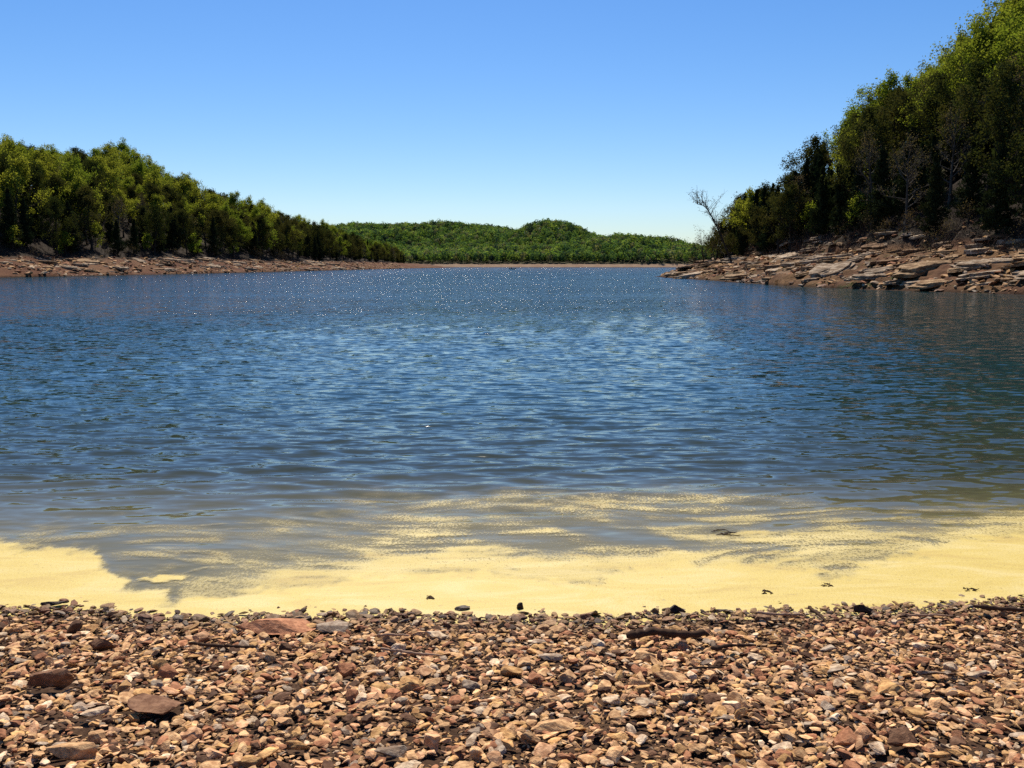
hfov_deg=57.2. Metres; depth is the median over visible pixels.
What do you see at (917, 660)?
stone
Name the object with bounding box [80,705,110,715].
stone
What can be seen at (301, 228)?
leafy tree
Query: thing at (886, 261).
rock slab
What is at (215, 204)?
leafy tree
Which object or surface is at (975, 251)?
rock slab
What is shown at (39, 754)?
stone
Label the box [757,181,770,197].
leafy tree
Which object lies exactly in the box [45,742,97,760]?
stone
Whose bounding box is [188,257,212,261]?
rock slab
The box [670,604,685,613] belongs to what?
stone
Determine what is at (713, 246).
bare shrub
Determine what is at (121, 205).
bare tree
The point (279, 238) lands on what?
leafy tree
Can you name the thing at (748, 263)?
rock slab
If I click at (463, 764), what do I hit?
stone
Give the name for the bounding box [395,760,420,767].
stone
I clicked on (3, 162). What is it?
leafy tree
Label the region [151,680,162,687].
stone
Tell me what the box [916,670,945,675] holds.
stone
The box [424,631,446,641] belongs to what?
stone
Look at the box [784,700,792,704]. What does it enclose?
stone
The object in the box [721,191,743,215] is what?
leafy tree
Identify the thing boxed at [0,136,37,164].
leafy tree
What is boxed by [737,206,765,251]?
leafy tree
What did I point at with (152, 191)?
leafy tree
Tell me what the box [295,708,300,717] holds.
stone
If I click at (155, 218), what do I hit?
leafy tree
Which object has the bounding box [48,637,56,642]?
stone
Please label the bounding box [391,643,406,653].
stone
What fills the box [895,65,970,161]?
leafy tree
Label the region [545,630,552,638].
stone
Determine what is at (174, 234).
cedar tree
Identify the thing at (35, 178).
leafy tree
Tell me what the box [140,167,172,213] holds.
leafy tree
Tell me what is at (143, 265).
bank rubble
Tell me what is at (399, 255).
woodland
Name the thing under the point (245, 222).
leafy tree
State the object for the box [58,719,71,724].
stone
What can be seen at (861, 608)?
stone
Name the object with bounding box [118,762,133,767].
stone
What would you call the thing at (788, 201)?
leafy tree
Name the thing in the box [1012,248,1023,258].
rock slab
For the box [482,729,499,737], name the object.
stone
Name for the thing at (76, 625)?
stone
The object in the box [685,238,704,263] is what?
bare shrub
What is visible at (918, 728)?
stone
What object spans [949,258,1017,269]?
rock slab
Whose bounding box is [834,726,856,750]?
stone
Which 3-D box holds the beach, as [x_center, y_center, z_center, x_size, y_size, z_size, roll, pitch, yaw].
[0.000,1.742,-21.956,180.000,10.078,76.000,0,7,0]
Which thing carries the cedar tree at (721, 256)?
on the bank at (785, 279)
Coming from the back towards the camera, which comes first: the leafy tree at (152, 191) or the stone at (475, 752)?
the leafy tree at (152, 191)
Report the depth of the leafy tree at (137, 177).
306.83 m
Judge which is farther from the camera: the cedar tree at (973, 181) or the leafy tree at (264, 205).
the leafy tree at (264, 205)
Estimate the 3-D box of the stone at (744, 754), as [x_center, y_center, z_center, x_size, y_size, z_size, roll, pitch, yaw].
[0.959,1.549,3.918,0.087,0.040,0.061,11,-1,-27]
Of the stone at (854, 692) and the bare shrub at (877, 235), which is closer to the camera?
the stone at (854, 692)
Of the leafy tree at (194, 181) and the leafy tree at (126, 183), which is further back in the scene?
the leafy tree at (194, 181)
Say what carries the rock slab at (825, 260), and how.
on the bank at (785, 279)
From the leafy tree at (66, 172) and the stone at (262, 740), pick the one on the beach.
the stone at (262, 740)
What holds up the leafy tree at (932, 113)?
on the bank at (785, 279)
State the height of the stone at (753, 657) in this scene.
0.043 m
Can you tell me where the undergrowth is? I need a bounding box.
[1,184,1023,261]
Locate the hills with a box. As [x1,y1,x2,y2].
[375,228,692,266]
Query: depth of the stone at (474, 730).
4.18 m
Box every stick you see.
[188,641,258,648]
[377,633,408,635]
[380,647,441,655]
[688,666,723,669]
[710,643,755,650]
[756,611,799,615]
[808,606,825,620]
[908,613,952,616]
[973,604,1023,611]
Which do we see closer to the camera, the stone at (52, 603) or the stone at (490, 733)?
the stone at (490, 733)
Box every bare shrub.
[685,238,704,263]
[686,224,718,262]
[703,234,720,259]
[832,222,851,243]
[866,223,885,241]
[876,216,895,240]
[895,210,914,238]
[901,211,917,232]
[905,208,925,227]
[921,226,942,251]
[934,220,955,243]
[939,215,960,243]
[954,197,978,227]
[1008,212,1023,248]
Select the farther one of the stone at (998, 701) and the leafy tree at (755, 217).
the leafy tree at (755, 217)
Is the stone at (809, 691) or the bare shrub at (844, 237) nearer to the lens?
the stone at (809, 691)
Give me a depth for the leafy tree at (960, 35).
161.01 m
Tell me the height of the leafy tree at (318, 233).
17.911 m
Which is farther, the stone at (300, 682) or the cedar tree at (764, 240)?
the cedar tree at (764, 240)
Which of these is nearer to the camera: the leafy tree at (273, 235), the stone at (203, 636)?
the stone at (203, 636)
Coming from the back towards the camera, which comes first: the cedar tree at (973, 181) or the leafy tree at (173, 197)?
the leafy tree at (173, 197)
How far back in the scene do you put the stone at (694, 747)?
4.04 m
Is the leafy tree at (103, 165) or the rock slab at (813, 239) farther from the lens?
the leafy tree at (103, 165)
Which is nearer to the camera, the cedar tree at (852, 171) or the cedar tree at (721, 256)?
the cedar tree at (852, 171)
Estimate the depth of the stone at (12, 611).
6.42 m
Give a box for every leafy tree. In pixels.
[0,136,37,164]
[0,137,41,197]
[0,138,15,166]
[0,151,41,211]
[0,152,53,225]
[0,179,15,205]
[16,139,35,159]
[17,156,57,231]
[20,157,61,217]
[23,144,36,196]
[29,142,61,184]
[31,195,82,254]
[39,172,77,230]
[44,144,69,181]
[48,171,111,244]
[50,154,99,210]
[51,154,72,171]
[69,183,113,250]
[70,145,89,154]
[70,148,87,164]
[81,154,124,196]
[81,157,113,216]
[83,174,112,230]
[86,147,101,161]
[96,191,123,224]
[99,141,128,174]
[103,179,125,208]
[104,151,130,186]
[104,190,139,237]
[109,157,132,182]
[110,137,149,174]
[113,174,148,221]
[119,150,131,170]
[123,182,143,224]
[125,157,165,178]
[130,148,155,163]
[131,172,147,199]
[134,204,159,235]
[135,158,165,174]
[136,204,175,254]
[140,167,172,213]
[141,181,185,229]
[142,163,176,193]
[145,192,173,225]
[159,183,187,219]
[168,172,203,208]
[168,208,201,256]
[175,196,205,230]
[184,172,207,197]
[188,192,205,211]
[188,205,217,248]
[193,184,207,201]
[194,189,209,213]
[203,192,225,238]
[204,208,231,245]
[205,188,226,208]
[214,194,237,218]
[217,201,245,247]
[217,208,240,251]
[219,222,242,256]
[221,190,247,212]
[230,206,251,236]
[237,219,252,254]
[241,218,254,245]
[242,194,261,210]
[243,202,265,244]
[244,213,272,248]
[245,212,277,256]
[247,205,269,236]
[256,197,278,212]
[257,223,276,255]
[261,205,279,222]
[264,223,286,257]
[275,217,283,244]
[276,234,297,260]
[278,220,305,258]
[282,217,298,249]
[286,225,306,254]
[289,218,308,249]
[289,225,309,258]
[293,215,306,225]
[298,214,310,223]
[298,221,312,233]
[308,221,325,237]
[309,225,330,258]
[311,218,333,231]
[324,232,343,259]
[330,226,346,235]
[334,236,351,259]
[338,232,352,259]
[345,242,357,257]
[352,235,364,254]
[357,241,371,260]
[367,245,378,261]
[373,245,384,258]
[378,247,387,262]
[383,247,392,259]
[699,220,730,258]
[705,236,719,258]
[716,198,747,233]
[720,185,760,238]
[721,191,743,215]
[722,232,738,253]
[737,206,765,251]
[750,166,798,214]
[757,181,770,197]
[757,190,803,253]
[767,181,812,251]
[776,174,815,246]
[780,132,834,187]
[792,136,834,177]
[821,100,901,212]
[821,101,860,149]
[823,117,872,175]
[827,113,872,167]
[830,110,860,155]
[834,114,875,183]
[846,65,925,123]
[851,129,900,225]
[853,82,935,183]
[855,94,878,111]
[877,88,926,156]
[892,68,960,174]
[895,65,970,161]
[901,69,928,139]
[902,61,935,87]
[908,49,963,141]
[912,74,939,140]
[925,13,1017,122]
[926,28,967,76]
[928,12,1023,97]
[929,56,1023,161]
[932,87,987,176]
[944,54,1023,206]
[962,0,1022,108]
[962,0,1023,123]
[982,9,1023,134]
[987,126,1023,218]
[988,0,1005,16]
[993,29,1023,93]
[1008,83,1023,138]
[1015,51,1023,67]
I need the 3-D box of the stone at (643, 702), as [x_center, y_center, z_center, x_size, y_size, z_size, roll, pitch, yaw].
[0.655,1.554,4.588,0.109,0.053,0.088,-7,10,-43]
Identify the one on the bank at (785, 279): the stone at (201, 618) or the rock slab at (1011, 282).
the rock slab at (1011, 282)
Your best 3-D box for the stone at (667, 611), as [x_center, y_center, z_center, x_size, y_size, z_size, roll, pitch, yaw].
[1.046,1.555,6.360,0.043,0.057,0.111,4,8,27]
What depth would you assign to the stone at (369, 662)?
5.26 m
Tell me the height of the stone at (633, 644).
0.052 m
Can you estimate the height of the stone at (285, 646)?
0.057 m
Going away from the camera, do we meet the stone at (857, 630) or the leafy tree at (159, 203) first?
the stone at (857, 630)
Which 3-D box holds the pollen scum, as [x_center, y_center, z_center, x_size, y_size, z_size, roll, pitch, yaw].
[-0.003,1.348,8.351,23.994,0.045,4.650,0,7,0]
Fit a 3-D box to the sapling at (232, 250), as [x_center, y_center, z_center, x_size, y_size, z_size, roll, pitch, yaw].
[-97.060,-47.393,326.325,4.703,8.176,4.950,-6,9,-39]
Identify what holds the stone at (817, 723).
on the beach
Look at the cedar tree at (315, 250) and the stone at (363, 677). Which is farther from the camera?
the cedar tree at (315, 250)
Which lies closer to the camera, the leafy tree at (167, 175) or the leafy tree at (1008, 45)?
the leafy tree at (1008, 45)
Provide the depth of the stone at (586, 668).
5.17 m
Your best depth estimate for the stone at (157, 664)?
5.07 m
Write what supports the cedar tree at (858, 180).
on the bank at (785, 279)
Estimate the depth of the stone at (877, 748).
3.96 m
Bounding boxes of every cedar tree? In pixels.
[0,187,24,248]
[17,198,36,247]
[27,190,44,238]
[57,202,79,247]
[59,200,84,252]
[103,205,114,243]
[109,220,127,255]
[123,219,140,253]
[129,207,154,247]
[130,181,145,219]
[151,214,168,252]
[163,206,185,251]
[176,206,188,244]
[187,220,199,253]
[188,194,200,224]
[195,223,205,252]
[204,217,223,256]
[246,221,261,256]
[302,229,311,254]
[302,238,309,256]
[310,237,318,259]
[316,235,324,260]
[333,241,339,259]
[373,245,378,261]
[717,230,730,258]
[730,210,749,254]
[736,224,748,255]
[741,191,749,245]
[746,189,761,235]
[749,187,767,246]
[755,203,779,253]
[765,186,788,245]
[769,183,774,192]
[781,170,804,228]
[791,173,806,240]
[801,157,814,210]
[805,154,828,207]
[807,165,832,234]
[809,152,818,189]
[827,164,853,234]
[827,167,836,213]
[835,145,851,192]
[840,159,867,231]
[845,146,867,198]
[857,147,895,228]
[875,137,924,221]
[889,127,925,199]
[893,120,928,177]
[900,128,924,192]
[914,152,951,233]
[916,134,947,203]
[939,116,973,182]
[947,137,989,219]
[971,144,1023,234]
[976,65,1000,153]
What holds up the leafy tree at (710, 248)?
on the bank at (785, 279)
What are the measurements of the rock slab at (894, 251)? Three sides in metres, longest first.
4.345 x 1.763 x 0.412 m
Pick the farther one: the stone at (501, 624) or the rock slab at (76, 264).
the rock slab at (76, 264)
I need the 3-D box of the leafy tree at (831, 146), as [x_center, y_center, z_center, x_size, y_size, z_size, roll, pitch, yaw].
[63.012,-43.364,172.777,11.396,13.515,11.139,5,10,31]
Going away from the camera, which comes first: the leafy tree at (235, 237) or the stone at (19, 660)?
the stone at (19, 660)
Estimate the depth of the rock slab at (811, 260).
119.12 m
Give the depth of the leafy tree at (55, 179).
233.59 m
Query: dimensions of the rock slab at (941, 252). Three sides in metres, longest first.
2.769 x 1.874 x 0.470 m
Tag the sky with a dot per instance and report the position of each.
(601, 116)
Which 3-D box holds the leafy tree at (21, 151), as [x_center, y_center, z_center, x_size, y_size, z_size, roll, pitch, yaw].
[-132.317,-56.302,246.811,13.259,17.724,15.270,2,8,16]
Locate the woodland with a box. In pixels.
[0,27,1021,262]
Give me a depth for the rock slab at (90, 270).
208.30 m
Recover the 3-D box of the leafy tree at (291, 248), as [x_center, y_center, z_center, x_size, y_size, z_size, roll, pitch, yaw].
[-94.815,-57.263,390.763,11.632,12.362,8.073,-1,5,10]
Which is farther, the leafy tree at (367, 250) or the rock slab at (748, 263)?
the leafy tree at (367, 250)
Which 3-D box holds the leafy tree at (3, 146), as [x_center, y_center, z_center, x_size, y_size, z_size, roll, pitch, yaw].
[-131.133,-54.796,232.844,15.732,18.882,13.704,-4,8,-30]
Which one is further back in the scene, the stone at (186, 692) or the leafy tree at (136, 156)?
the leafy tree at (136, 156)
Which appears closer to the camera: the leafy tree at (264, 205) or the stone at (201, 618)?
the stone at (201, 618)
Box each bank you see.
[0,186,449,277]
[655,86,1023,294]
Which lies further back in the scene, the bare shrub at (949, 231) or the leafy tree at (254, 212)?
the leafy tree at (254, 212)
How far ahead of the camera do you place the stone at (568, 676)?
4.99 m
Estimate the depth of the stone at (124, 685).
4.78 m
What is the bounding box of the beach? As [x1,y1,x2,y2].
[0,606,1023,767]
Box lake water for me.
[0,267,1023,602]
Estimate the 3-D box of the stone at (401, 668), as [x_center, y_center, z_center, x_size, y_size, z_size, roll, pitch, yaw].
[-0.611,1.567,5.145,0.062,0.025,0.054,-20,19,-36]
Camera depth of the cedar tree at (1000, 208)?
95.24 m
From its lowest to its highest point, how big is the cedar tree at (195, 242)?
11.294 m
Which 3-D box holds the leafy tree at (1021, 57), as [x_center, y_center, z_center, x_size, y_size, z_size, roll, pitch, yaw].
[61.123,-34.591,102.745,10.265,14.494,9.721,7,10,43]
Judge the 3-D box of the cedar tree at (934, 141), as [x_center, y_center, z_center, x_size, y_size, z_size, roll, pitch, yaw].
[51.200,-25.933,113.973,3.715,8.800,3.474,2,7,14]
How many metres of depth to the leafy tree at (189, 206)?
308.40 m
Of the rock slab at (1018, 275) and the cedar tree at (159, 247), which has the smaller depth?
the rock slab at (1018, 275)
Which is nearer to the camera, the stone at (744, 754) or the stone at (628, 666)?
the stone at (744, 754)
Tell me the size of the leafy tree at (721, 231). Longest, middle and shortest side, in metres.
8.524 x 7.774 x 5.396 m
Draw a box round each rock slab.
[35,260,57,263]
[54,258,76,259]
[56,265,79,269]
[71,263,87,265]
[76,258,100,263]
[81,268,100,272]
[104,265,127,269]
[134,258,147,262]
[158,262,176,265]
[163,258,180,262]
[165,268,177,270]
[179,259,196,262]
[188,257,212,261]
[669,271,689,275]
[674,271,701,278]
[678,265,697,268]
[694,261,717,268]
[717,256,742,262]
[719,273,752,279]
[743,264,761,267]
[745,261,762,264]
[756,254,777,259]
[757,264,779,270]
[765,268,780,274]
[771,252,798,261]
[778,259,801,266]
[779,240,798,247]
[780,262,795,265]
[782,266,802,271]
[784,254,814,258]
[794,271,808,276]
[796,253,853,263]
[799,247,818,252]
[800,266,812,270]
[802,277,818,283]
[808,261,857,277]
[809,236,821,240]
[816,257,847,262]
[846,257,864,261]
[849,273,888,279]
[853,251,880,257]
[856,241,885,252]
[863,266,894,273]
[869,258,901,264]
[873,231,898,235]
[876,248,907,255]
[883,280,903,285]
[889,261,915,268]
[892,260,952,277]
[896,249,925,254]
[900,232,914,236]
[900,280,920,285]
[907,279,951,288]
[909,234,925,239]
[911,249,934,255]
[911,255,934,259]
[929,250,956,255]
[933,241,950,248]
[941,244,953,248]
[941,254,961,259]
[946,268,966,272]
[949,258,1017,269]
[955,270,1001,280]
[963,247,988,253]
[964,243,983,248]
[971,237,990,241]
[990,234,1009,237]
[993,277,1012,281]
[996,239,1023,244]
[1000,261,1023,269]
[1003,280,1017,285]
[1006,270,1023,279]
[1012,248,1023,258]
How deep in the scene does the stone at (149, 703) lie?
4.46 m
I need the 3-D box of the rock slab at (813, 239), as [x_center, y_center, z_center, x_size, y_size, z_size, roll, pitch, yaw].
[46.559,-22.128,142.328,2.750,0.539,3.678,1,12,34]
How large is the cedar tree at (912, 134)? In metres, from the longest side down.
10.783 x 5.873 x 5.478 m
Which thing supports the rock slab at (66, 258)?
on the bank at (7, 272)
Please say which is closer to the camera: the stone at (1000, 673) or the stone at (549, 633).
the stone at (1000, 673)
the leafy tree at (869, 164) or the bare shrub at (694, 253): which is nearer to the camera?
the leafy tree at (869, 164)
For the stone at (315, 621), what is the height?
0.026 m
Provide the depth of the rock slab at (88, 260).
217.71 m
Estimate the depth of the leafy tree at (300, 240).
412.88 m
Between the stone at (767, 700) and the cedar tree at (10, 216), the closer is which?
the stone at (767, 700)
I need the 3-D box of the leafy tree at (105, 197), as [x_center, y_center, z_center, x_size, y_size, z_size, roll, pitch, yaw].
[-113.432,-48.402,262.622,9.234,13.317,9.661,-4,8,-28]
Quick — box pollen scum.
[0,491,1023,628]
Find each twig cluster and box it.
[712,529,738,535]
[963,587,977,590]
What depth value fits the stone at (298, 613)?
6.35 m
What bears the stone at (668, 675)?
on the beach
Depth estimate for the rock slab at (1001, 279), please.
80.18 m
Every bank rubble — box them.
[0,255,408,275]
[661,220,1023,292]
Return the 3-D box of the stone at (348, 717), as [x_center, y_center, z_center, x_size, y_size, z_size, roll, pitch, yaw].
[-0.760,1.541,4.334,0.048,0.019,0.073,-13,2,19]
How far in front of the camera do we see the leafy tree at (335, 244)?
474.00 m
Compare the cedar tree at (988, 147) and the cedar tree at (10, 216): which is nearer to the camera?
the cedar tree at (988, 147)
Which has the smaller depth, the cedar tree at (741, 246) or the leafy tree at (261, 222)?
the cedar tree at (741, 246)
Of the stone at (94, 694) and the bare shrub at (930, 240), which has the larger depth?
the bare shrub at (930, 240)
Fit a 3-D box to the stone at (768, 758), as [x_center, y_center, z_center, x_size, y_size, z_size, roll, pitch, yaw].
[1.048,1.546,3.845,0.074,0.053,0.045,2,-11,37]
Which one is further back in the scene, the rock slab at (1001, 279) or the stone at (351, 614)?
the rock slab at (1001, 279)
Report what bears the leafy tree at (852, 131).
on the bank at (785, 279)
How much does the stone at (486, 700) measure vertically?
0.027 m
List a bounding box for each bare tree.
[103,194,128,229]
[133,193,152,221]
[713,231,731,257]
[824,137,840,175]
[874,130,929,230]
[902,75,931,139]
[912,101,989,205]
[965,51,1023,158]
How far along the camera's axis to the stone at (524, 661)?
5.22 m
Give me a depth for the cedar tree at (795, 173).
156.08 m
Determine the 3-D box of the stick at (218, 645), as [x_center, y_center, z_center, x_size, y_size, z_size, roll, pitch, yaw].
[-1.680,1.512,5.429,0.461,0.046,0.049,2,7,14]
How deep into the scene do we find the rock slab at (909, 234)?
109.03 m
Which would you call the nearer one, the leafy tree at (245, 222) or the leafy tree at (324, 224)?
the leafy tree at (245, 222)
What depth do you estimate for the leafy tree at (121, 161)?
316.83 m
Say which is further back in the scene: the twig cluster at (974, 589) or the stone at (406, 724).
the twig cluster at (974, 589)
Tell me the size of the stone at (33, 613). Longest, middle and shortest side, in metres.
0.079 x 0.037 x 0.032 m
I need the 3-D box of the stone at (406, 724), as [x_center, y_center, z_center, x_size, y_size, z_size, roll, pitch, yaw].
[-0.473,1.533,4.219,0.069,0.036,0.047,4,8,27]
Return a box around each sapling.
[5,225,24,250]
[55,230,74,256]
[87,222,104,250]
[141,233,153,254]
[187,233,201,257]
[226,238,238,257]
[799,200,816,236]
[845,190,869,230]
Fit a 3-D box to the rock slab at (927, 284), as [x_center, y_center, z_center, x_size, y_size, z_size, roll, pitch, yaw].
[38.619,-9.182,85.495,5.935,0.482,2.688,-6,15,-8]
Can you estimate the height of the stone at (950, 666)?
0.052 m
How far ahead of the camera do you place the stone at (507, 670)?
5.10 m
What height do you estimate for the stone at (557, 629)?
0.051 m
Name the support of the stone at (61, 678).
on the beach
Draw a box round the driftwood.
[626,627,709,639]
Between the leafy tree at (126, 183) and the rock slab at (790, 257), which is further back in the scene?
the leafy tree at (126, 183)
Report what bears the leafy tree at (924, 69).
on the bank at (785, 279)
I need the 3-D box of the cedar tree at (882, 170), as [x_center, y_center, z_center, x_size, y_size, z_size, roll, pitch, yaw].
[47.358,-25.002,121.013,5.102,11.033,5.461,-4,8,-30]
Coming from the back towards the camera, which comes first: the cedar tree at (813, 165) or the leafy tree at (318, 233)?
the leafy tree at (318, 233)
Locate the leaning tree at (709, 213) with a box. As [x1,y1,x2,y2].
[686,189,731,261]
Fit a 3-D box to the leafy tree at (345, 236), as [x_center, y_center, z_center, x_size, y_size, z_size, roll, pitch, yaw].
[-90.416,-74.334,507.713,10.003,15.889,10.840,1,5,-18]
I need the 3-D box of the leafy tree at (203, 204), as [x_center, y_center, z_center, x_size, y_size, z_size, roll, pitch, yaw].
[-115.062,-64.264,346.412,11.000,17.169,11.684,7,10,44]
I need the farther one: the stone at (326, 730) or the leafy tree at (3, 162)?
the leafy tree at (3, 162)
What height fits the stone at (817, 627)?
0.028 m
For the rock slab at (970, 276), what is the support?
on the bank at (785, 279)
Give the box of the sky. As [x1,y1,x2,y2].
[0,0,1003,244]
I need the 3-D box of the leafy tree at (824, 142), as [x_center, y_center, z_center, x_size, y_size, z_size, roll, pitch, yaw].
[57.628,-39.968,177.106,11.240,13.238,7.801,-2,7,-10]
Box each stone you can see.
[0,622,7,631]
[0,709,12,715]
[0,728,6,740]
[4,645,22,650]
[5,609,18,612]
[6,666,27,677]
[12,657,26,662]
[23,738,38,742]
[27,668,73,687]
[28,610,37,615]
[32,751,44,758]
[34,704,46,711]
[40,601,68,605]
[42,632,55,637]
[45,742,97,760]
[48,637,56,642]
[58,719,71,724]
[59,633,67,637]
[66,619,82,634]
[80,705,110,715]
[88,608,94,614]
[88,638,115,650]
[89,691,101,698]
[101,607,108,612]
[106,726,121,737]
[113,656,124,660]
[117,679,130,694]
[117,692,133,703]
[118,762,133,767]
[127,693,181,714]
[143,736,153,747]
[150,755,166,760]
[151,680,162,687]
[152,647,162,651]
[152,658,167,670]
[157,663,178,678]
[159,721,168,731]
[171,718,185,724]
[173,623,184,629]
[178,724,192,733]
[181,690,194,696]
[189,645,201,650]
[190,614,209,622]
[192,631,209,642]
[203,747,225,758]
[207,698,218,703]
[222,660,230,670]
[228,684,237,692]
[235,618,315,634]
[238,757,262,767]
[240,670,248,677]
[253,673,261,679]
[254,719,260,727]
[259,736,267,746]
[265,614,279,618]
[279,642,291,651]
[285,740,309,749]
[292,664,300,670]
[293,611,302,616]
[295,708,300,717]
[298,678,302,687]
[312,619,323,623]
[315,620,348,631]
[321,728,331,735]
[329,650,338,656]
[335,631,343,635]
[336,663,354,678]
[343,714,352,721]
[345,611,357,618]
[350,646,359,651]
[356,701,367,708]
[358,675,370,679]
[358,680,366,686]
[361,713,373,721]
[362,651,374,656]
[364,660,373,665]
[367,669,385,675]
[373,632,395,641]
[374,745,406,757]
[377,715,390,721]
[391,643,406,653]
[395,665,406,673]
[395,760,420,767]
[399,676,419,690]
[400,722,414,727]
[415,667,432,675]
[419,707,432,714]
[422,656,434,661]
[422,694,432,699]
[423,677,441,689]
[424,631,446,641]
[424,731,439,752]
[453,761,473,767]
[454,605,469,610]
[462,651,473,658]
[467,726,479,733]
[469,746,481,760]
[479,699,492,702]
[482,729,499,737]
[484,722,490,728]
[485,614,492,618]
[486,750,502,767]
[492,708,505,718]
[497,620,506,628]
[500,665,522,675]
[509,629,517,637]
[517,602,523,608]
[517,657,530,667]
[520,730,540,744]
[528,671,544,684]
[531,719,575,732]
[533,742,555,762]
[536,624,548,629]
[537,688,547,691]
[538,653,562,660]
[540,661,548,668]
[542,619,556,627]
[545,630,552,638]
[548,625,567,633]
[558,669,576,682]
[558,694,570,700]
[568,645,576,650]
[568,658,578,663]
[580,665,594,672]
[585,651,596,656]
[593,646,604,654]
[602,695,620,703]
[611,741,618,746]
[615,614,624,620]
[615,681,623,689]
[625,663,640,670]
[628,708,650,717]
[630,640,636,647]
[634,697,657,706]
[635,650,655,662]
[636,671,644,681]
[650,608,658,612]
[651,664,659,672]
[654,670,686,682]
[662,607,670,616]
[666,723,672,730]
[669,625,681,630]
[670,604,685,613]
[681,693,696,701]
[688,743,706,751]
[708,674,717,683]
[709,639,715,645]
[709,683,718,693]
[715,609,727,612]
[726,681,736,685]
[727,691,751,707]
[734,751,752,758]
[735,707,747,719]
[737,631,747,635]
[747,652,762,660]
[753,695,777,706]
[755,614,770,622]
[763,756,773,760]
[766,676,772,683]
[777,670,793,675]
[778,652,785,657]
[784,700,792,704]
[797,725,804,732]
[802,642,810,648]
[802,686,814,697]
[811,720,821,726]
[812,618,821,623]
[814,625,822,630]
[824,737,833,744]
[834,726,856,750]
[845,677,858,681]
[846,689,865,695]
[850,758,862,764]
[851,628,860,633]
[853,605,872,613]
[853,715,869,721]
[862,625,877,637]
[868,742,885,754]
[877,681,904,693]
[878,659,887,664]
[887,726,918,745]
[901,707,929,719]
[903,661,915,667]
[909,657,929,663]
[911,642,931,650]
[911,725,921,732]
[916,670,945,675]
[943,662,957,671]
[945,691,958,696]
[947,760,962,766]
[966,670,990,677]
[973,705,978,712]
[993,669,1007,677]
[994,695,1003,707]
[1001,679,1017,691]
[1008,752,1022,762]
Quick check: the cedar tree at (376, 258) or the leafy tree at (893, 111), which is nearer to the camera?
the leafy tree at (893, 111)
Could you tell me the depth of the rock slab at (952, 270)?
86.36 m
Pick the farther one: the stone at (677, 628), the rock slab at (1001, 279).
the rock slab at (1001, 279)
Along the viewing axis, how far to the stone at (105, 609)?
6.46 m
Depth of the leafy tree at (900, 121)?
143.91 m
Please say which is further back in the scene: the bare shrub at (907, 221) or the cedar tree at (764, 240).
the cedar tree at (764, 240)
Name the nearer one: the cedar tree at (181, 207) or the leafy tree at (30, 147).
the leafy tree at (30, 147)
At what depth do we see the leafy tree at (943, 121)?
118.74 m
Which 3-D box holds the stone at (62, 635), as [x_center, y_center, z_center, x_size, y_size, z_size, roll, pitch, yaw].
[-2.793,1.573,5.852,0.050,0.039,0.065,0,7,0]
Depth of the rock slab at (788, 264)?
124.06 m
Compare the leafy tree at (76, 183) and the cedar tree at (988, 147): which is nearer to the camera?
the cedar tree at (988, 147)
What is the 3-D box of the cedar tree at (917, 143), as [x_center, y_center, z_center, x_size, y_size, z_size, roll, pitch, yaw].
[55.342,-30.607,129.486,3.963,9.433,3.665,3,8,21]
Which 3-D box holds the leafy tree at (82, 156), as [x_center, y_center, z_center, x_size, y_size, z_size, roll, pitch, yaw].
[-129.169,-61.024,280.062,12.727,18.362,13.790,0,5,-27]
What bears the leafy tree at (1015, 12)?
on the bank at (785, 279)
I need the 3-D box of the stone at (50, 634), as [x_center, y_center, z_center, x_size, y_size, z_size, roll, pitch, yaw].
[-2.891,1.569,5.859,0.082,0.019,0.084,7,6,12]
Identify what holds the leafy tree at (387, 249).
on the bank at (7, 272)
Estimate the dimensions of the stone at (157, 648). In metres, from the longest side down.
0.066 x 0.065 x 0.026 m
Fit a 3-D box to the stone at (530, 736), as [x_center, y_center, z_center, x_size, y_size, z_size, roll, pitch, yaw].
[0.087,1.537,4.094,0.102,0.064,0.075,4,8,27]
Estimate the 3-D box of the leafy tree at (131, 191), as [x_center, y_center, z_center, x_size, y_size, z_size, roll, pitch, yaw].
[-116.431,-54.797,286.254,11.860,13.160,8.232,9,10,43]
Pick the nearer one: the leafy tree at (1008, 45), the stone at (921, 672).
the stone at (921, 672)
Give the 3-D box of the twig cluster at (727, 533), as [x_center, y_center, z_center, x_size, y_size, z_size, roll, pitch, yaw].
[1.917,1.333,8.450,0.244,0.022,0.205,0,7,0]
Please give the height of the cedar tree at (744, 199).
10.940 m
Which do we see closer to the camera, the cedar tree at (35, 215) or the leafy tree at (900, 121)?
the leafy tree at (900, 121)
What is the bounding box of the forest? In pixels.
[321,218,725,261]
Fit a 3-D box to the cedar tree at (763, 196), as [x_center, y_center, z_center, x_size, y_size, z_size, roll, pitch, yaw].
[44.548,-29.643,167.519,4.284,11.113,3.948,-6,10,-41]
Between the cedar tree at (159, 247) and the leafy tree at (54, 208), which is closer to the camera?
the leafy tree at (54, 208)
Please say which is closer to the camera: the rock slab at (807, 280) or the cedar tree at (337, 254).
the rock slab at (807, 280)
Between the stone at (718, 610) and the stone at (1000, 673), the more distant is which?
the stone at (718, 610)

